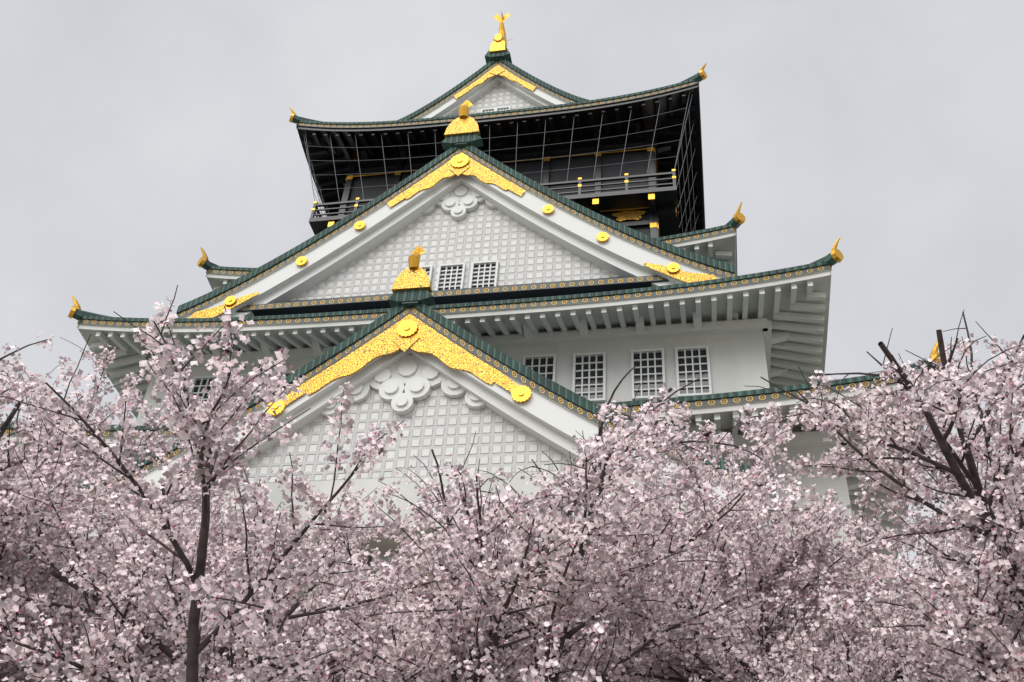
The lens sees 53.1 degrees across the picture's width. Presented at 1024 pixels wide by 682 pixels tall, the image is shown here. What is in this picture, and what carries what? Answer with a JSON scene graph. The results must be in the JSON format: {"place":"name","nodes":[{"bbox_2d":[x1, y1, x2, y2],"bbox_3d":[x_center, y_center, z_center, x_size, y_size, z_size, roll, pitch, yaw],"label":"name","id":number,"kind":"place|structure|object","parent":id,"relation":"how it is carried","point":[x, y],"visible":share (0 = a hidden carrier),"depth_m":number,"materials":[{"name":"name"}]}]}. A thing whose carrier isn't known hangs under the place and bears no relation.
{"place":"outdoors","nodes":[
{"label":"outdoors","id":0,"kind":"place"},
{"bbox_2d":[0,461,52,680],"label":"cherry blossoms","id":1,"kind":"object","parent":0,"point":[11,575],"depth_m":8.07,"materials":[{"name":"pink plant"}]},
{"bbox_2d":[9,503,108,679],"bbox_3d":[-8.756,5.945,12.887,11.262,8.857,8.623,23,-42,-22],"label":"sakura","id":2,"kind":"object","parent":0,"point":[108,562],"depth_m":13.13,"materials":[{"name":"pink plant"}]},
{"bbox_2d":[0,332,493,681],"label":"cherry blossoms","id":3,"kind":"object","parent":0,"point":[84,471],"depth_m":7.88,"materials":[{"name":"pink plant"}]},
{"bbox_2d":[0,285,699,681],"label":"cherry tree","id":4,"kind":"object","parent":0,"point":[210,589],"depth_m":5.91,"materials":[{"name":"pink plant"}]},
{"bbox_2d":[0,337,774,681],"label":"cherry blossoms","id":5,"kind":"object","parent":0,"point":[186,492],"depth_m":10.51,"materials":[{"name":"pink plant"}]},
{"bbox_2d":[0,365,840,681],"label":"cherry blossoms","id":6,"kind":"object","parent":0,"point":[666,566],"depth_m":7.31,"materials":[{"name":"pink plant"}]},
{"bbox_2d":[426,264,495,289],"bbox_3d":[-2.781,-2.813,46.752,4.150,1.500,0.001,-4,-39,10],"label":"lattice","id":7,"kind":"object","parent":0,"point":[475,266],"visible":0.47,"depth_m":46.69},
{"bbox_2d":[205,231,736,289],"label":"roof soffit","id":8,"kind":"structure","parent":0,"point":[724,242],"depth_m":47.02,"materials":[{"name":"white paint"}]},
{"bbox_2d":[213,242,731,302],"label":"roof rafters","id":9,"kind":"object","parent":8,"relation":"attached to","point":[723,254],"visible":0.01,"depth_m":47.02,"materials":[{"name":"white paint"}]},
{"bbox_2d":[346,142,650,236],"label":"top walls","id":10,"kind":"structure","parent":0,"point":[614,169],"depth_m":59.20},
{"bbox_2d":[601,210,645,220],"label":"tigers","id":11,"kind":"object","parent":10,"relation":"attached to","point":[628,215],"visible":0.13,"depth_m":55.83,"materials":[{"name":"gold metal"}]},
{"bbox_2d":[296,83,704,232],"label":"roof soffit","id":12,"kind":"structure","parent":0,"point":[649,101],"depth_m":59.87,"materials":[{"name":"black wood"}]},
{"bbox_2d":[302,93,700,233],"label":"roof rafters","id":13,"kind":"object","parent":12,"relation":"attached to","point":[662,147],"visible":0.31,"depth_m":60.54,"materials":[{"name":"black wood"}]},
{"bbox_2d":[304,92,698,232],"bbox_3d":[0.694,-3.947,67.110,23.125,5.107,23.775,-4,-39,10],"label":"netting","id":14,"kind":"object","parent":12,"relation":"hanging from","point":[309,162],"visible":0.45,"depth_m":58.53,"materials":[{"name":"black metal"}]},
{"bbox_2d":[0,0,1023,612],"label":"sky","id":15,"kind":"structure","parent":0,"point":[137,137],"materials":[{"name":"grey"}]},
{"bbox_2d":[281,561,903,656],"bbox_3d":[-1.487,25.693,43.753,46.800,17.000,50.800,-4,-39,10],"label":"stone base","id":16,"kind":"object","parent":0,"point":[430,575],"depth_m":34.28,"materials":[{"name":"grey stone"}]},
{"bbox_2d":[77,429,855,573],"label":"tier walls","id":17,"kind":"structure","parent":16,"relation":"on","point":[823,485],"depth_m":35.22,"materials":[{"name":"paint"}]},
{"bbox_2d":[130,421,696,531],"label":"castle wall","id":18,"kind":"structure","parent":17,"relation":"attached to","point":[407,491],"depth_m":35.52,"materials":[{"name":"white paint"}]},
{"bbox_2d":[123,521,701,556],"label":"roof","id":19,"kind":"structure","parent":18,"relation":"attached to","point":[384,545],"depth_m":35.52,"materials":[{"name":"tile"}]},
{"bbox_2d":[94,345,782,546],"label":"window frames","id":20,"kind":"structure","parent":17,"relation":"attached to","point":[582,355],"depth_m":41.75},
{"bbox_2d":[193,350,778,526],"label":"window panes","id":21,"kind":"object","parent":20,"relation":"in","point":[636,371],"visible":0.18,"depth_m":41.72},
{"bbox_2d":[0,367,923,430],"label":"roof tiles","id":22,"kind":"object","parent":17,"relation":"on","point":[728,394],"visible":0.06,"depth_m":34.49,"materials":[{"name":"green tile"}]},
{"bbox_2d":[67,312,761,547],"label":"low gable boards","id":23,"kind":"object","parent":22,"relation":"on","point":[401,381],"visible":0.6,"depth_m":37.59,"materials":[{"name":"white paint"}]},
{"bbox_2d":[284,267,518,405],"bbox_3d":[-4.014,-0.382,38.788,8.940,6.216,0.480,-4,-39,10],"label":"gold gable trim","id":24,"kind":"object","parent":23,"relation":"attached to","point":[425,338],"visible":0.99,"depth_m":38.41,"materials":[{"name":"gold metal"}]},
{"bbox_2d":[266,246,531,415],"bbox_3d":[-4.026,-0.864,38.898,9.896,7.926,0.786,-4,-39,10],"label":"gable ornament","id":25,"kind":"object","parent":24,"relation":"attached to","point":[409,328],"visible":0.93,"depth_m":38.75,"materials":[{"name":"gold metal"}]},
{"bbox_2d":[235,386,577,483],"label":"gable wall","id":26,"kind":"structure","parent":23,"relation":"attached to","point":[441,424],"depth_m":36.79,"materials":[{"name":"white paint"}]},
{"bbox_2d":[77,302,750,492],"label":"low gable tiles","id":27,"kind":"object","parent":23,"relation":"on","point":[524,370],"visible":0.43,"depth_m":37.80,"materials":[{"name":"green tile"}]},
{"bbox_2d":[388,289,435,307],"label":"roof ridge","id":28,"kind":"structure","parent":27,"relation":"on","point":[397,298],"depth_m":39.73,"materials":[{"name":"green tile"}]},
{"bbox_2d":[93,301,758,496],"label":"gable roof trim","id":29,"kind":"structure","parent":27,"relation":"attached to","point":[573,407],"depth_m":37.60,"materials":[{"name":"metal"}]},
{"bbox_2d":[136,318,768,425],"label":"tier walls","id":30,"kind":"structure","parent":22,"relation":"on","point":[738,362],"depth_m":42.10,"materials":[{"name":"paint"}]},
{"bbox_2d":[80,261,831,321],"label":"roof tiles","id":31,"kind":"object","parent":30,"relation":"on","point":[595,294],"visible":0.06,"depth_m":41.77,"materials":[{"name":"green tile"}]},
{"bbox_2d":[77,265,830,326],"bbox_3d":[-0.300,9.682,56.420,32.300,1.200,36.300,-4,-39,10],"label":"roof band","id":32,"kind":"object","parent":31,"relation":"attached to","point":[523,305],"visible":0.3,"depth_m":41.62,"materials":[{"name":"tile"}]},
{"bbox_2d":[77,269,831,417],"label":"roof soffit","id":33,"kind":"structure","parent":31,"relation":"attached to","point":[821,280],"depth_m":41.96,"materials":[{"name":"white paint"}]},
{"bbox_2d":[89,280,825,418],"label":"roof rafters","id":34,"kind":"object","parent":33,"relation":"attached to","point":[529,334],"visible":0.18,"depth_m":43.03,"materials":[{"name":"white paint"}]},
{"bbox_2d":[72,252,837,319],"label":"roof hips","id":35,"kind":"object","parent":31,"relation":"on","point":[828,259],"visible":0.09,"depth_m":45.48,"materials":[{"name":"green tile"}]},
{"bbox_2d":[68,236,843,318],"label":"roof finials","id":36,"kind":"object","parent":35,"relation":"on","point":[837,255],"visible":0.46,"depth_m":40.19,"materials":[{"name":"gold metal"}]},
{"bbox_2d":[178,151,737,353],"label":"gable boards","id":37,"kind":"object","parent":31,"relation":"on","point":[458,197],"visible":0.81,"depth_m":47.64,"materials":[{"name":"white paint"}]},
{"bbox_2d":[236,277,668,315],"bbox_3d":[-2.904,-2.162,45.811,22.600,1.000,0.680,-4,-39,10],"label":"roof eave","id":38,"kind":"object","parent":37,"relation":"attached to","point":[481,297],"visible":0.5,"depth_m":45.30,"materials":[{"name":"grey tile"}]},
{"bbox_2d":[237,275,667,310],"bbox_3d":[-2.983,-2.109,45.337,22.600,0.320,0.001,-4,-39,10],"label":"roof trim band","id":39,"kind":"object","parent":38,"relation":"attached to","point":[468,291],"visible":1,"depth_m":45.09,"materials":[{"name":"paint"}]},
{"bbox_2d":[189,100,717,317],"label":"gable ornaments","id":40,"kind":"object","parent":37,"relation":"attached to","point":[459,160],"visible":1,"depth_m":47.78},
{"bbox_2d":[290,202,618,300],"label":"gable wall","id":41,"kind":"structure","parent":37,"relation":"attached to","point":[521,253],"depth_m":47.78,"materials":[{"name":"white paint"}]},
{"bbox_2d":[176,143,734,313],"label":"big gable tiles","id":42,"kind":"object","parent":37,"relation":"on","point":[701,259],"visible":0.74,"depth_m":47.72,"materials":[{"name":"green tile"}]},
{"bbox_2d":[177,142,734,317],"bbox_3d":[-2.302,-4.288,50.042,25.120,10.660,5.760,-4,-39,10],"label":"gable band","id":43,"kind":"object","parent":42,"relation":"attached to","point":[550,200],"visible":0.95,"depth_m":47.57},
{"bbox_2d":[441,133,483,149],"bbox_3d":[-2.457,-10.078,51.270,2.070,0.950,0.500,-4,-39,10],"label":"ridge cap","id":44,"kind":"object","parent":42,"relation":"on","point":[474,140],"visible":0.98,"depth_m":50.95,"materials":[{"name":"green tile"}]},
{"bbox_2d":[1,379,929,582],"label":"roof eaves","id":45,"kind":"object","parent":22,"relation":"attached to","point":[724,411],"depth_m":34.52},
{"bbox_2d":[0,390,921,580],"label":"roof rafters","id":46,"kind":"object","parent":45,"relation":"attached to","point":[805,438],"visible":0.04,"depth_m":36.22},
{"bbox_2d":[5,372,931,436],"bbox_3d":[-0.704,15.123,52.115,36.600,1.200,40.600,-4,-39,10],"label":"roof band","id":47,"kind":"object","parent":22,"relation":"attached to","point":[737,400],"visible":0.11,"depth_m":34.36,"materials":[{"name":"green metal"}]},
{"bbox_2d":[0,357,938,425],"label":"roof hips","id":48,"kind":"object","parent":22,"relation":"on","point":[912,365],"visible":0.08,"depth_m":34.11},
{"bbox_2d":[930,341,940,367],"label":"roof finials","id":49,"kind":"object","parent":48,"relation":"on","point":[934,353],"visible":0.46,"depth_m":33.66,"materials":[{"name":"gold metal"}]},
{"bbox_2d":[268,401,1022,681],"bbox_3d":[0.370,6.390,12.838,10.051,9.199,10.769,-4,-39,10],"label":"cherry blossoms","id":50,"kind":"object","parent":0,"point":[810,565],"depth_m":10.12,"materials":[{"name":"pink plant"}]},
{"bbox_2d":[530,310,1023,681],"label":"cherry tree","id":51,"kind":"object","parent":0,"point":[918,583],"depth_m":7.34,"materials":[{"name":"pink plant"}]},
{"bbox_2d":[773,576,879,662],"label":"cherry blossoms","id":52,"kind":"object","parent":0,"point":[821,633],"depth_m":18.44,"materials":[{"name":"pink plant"}]},
{"bbox_2d":[879,551,969,680],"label":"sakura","id":53,"kind":"object","parent":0,"point":[921,571],"depth_m":12.10,"materials":[{"name":"pink plant"}]},
{"bbox_2d":[980,590,1022,662],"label":"cherry blossoms","id":54,"kind":"object","parent":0,"point":[1005,624],"depth_m":8.34,"materials":[{"name":"pink plant"}]},
{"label":"tier walls","id":55,"kind":"object","parent":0,"visible":0},
{"bbox_2d":[208,224,736,270],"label":"roof tiles","id":56,"kind":"object","parent":55,"relation":"on","point":[658,238],"visible":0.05,"depth_m":46.87,"materials":[{"name":"green tile"}]},
{"bbox_2d":[206,227,735,274],"bbox_3d":[0.029,5.239,59.936,25.800,1.150,29.800,-4,-39,10],"label":"roof edge","id":57,"kind":"object","parent":56,"relation":"attached to","point":[668,241],"visible":0.09,"depth_m":46.73,"materials":[{"name":"green tile"}]},
{"bbox_2d":[202,217,740,269],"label":"roof hips","id":58,"kind":"object","parent":56,"relation":"on","point":[209,264],"visible":0.03,"depth_m":50.88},
{"bbox_2d":[197,202,745,266],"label":"roof finials","id":59,"kind":"object","parent":58,"relation":"on","point":[739,217],"visible":0.51,"depth_m":46.73,"materials":[{"name":"gold metal"}]},
{"bbox_2d":[309,129,679,237],"bbox_3d":[0.515,-1.318,65.123,20.700,12.600,21.500,-4,-39,10],"label":"top blackwork","id":60,"kind":"object","parent":56,"relation":"on","point":[663,204],"visible":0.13,"depth_m":56.49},
{"bbox_2d":[311,130,678,235],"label":"metal fittings","id":61,"kind":"object","parent":60,"relation":"attached to","point":[595,201],"visible":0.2,"depth_m":58.83,"materials":[{"name":"gold metal"}]},
{"bbox_2d":[298,79,704,221],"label":"roof tiles","id":62,"kind":"object","parent":60,"relation":"on","point":[500,112],"visible":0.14,"depth_m":58.91,"materials":[{"name":"green tile"}]},
{"bbox_2d":[417,63,568,118],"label":"gable boards","id":63,"kind":"object","parent":62,"relation":"attached to","point":[537,96],"visible":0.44,"depth_m":61.39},
{"bbox_2d":[454,64,535,98],"bbox_3d":[-0.964,-16.283,62.107,5.040,3.976,0.480,-4,-39,10],"label":"gable ornament","id":64,"kind":"object","parent":63,"relation":"attached to","point":[499,70],"visible":1,"depth_m":61.99,"materials":[{"name":"gold metal"}]},
{"bbox_2d":[399,57,587,119],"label":"top gable tiles","id":65,"kind":"object","parent":62,"relation":"on","point":[511,66],"visible":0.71,"depth_m":61.45,"materials":[{"name":"green tile"}]},
{"bbox_2d":[485,45,511,63],"bbox_3d":[-0.804,-17.756,63.561,1.600,1.350,0.800,-4,-39,10],"label":"ridge cap","id":66,"kind":"object","parent":65,"relation":"on","point":[505,54],"visible":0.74,"depth_m":62.99,"materials":[{"name":"green metal"}]},
{"bbox_2d":[489,11,511,52],"bbox_3d":[-0.681,-19.257,64.759,1.441,4.400,1.473,-39,-55,41],"label":"roof ornament","id":67,"kind":"object","parent":66,"relation":"on","point":[499,43],"visible":0.98,"depth_m":63.67,"materials":[{"name":"gold metal"}]},
{"bbox_2d":[411,57,575,118],"bbox_3d":[-0.276,-12.649,64.726,11.800,6.280,8.910,-4,-39,10],"label":"gable band","id":68,"kind":"object","parent":62,"relation":"attached to","point":[510,70],"visible":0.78,"depth_m":61.46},
{"bbox_2d":[456,83,536,114],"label":"gable wall","id":69,"kind":"structure","parent":62,"relation":"attached to","point":[499,95],"depth_m":61.85,"materials":[{"name":"white paint"}]},
{"bbox_2d":[296,81,697,127],"bbox_3d":[0.845,-5.761,68.638,23.800,1.450,24.600,-4,-39,10],"label":"roof edge","id":70,"kind":"object","parent":62,"relation":"attached to","point":[503,114],"visible":0.39,"depth_m":58.66,"materials":[{"name":"green tile"}]},
{"bbox_2d":[292,72,703,123],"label":"roof hips","id":71,"kind":"object","parent":62,"relation":"on","point":[696,77],"visible":0.09,"depth_m":61.53,"materials":[{"name":"green tile"}]},
{"bbox_2d":[289,63,706,122],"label":"roof finials","id":72,"kind":"object","parent":71,"relation":"on","point":[703,74],"visible":0.48,"depth_m":57.75,"materials":[{"name":"gold metal"}]}
]}

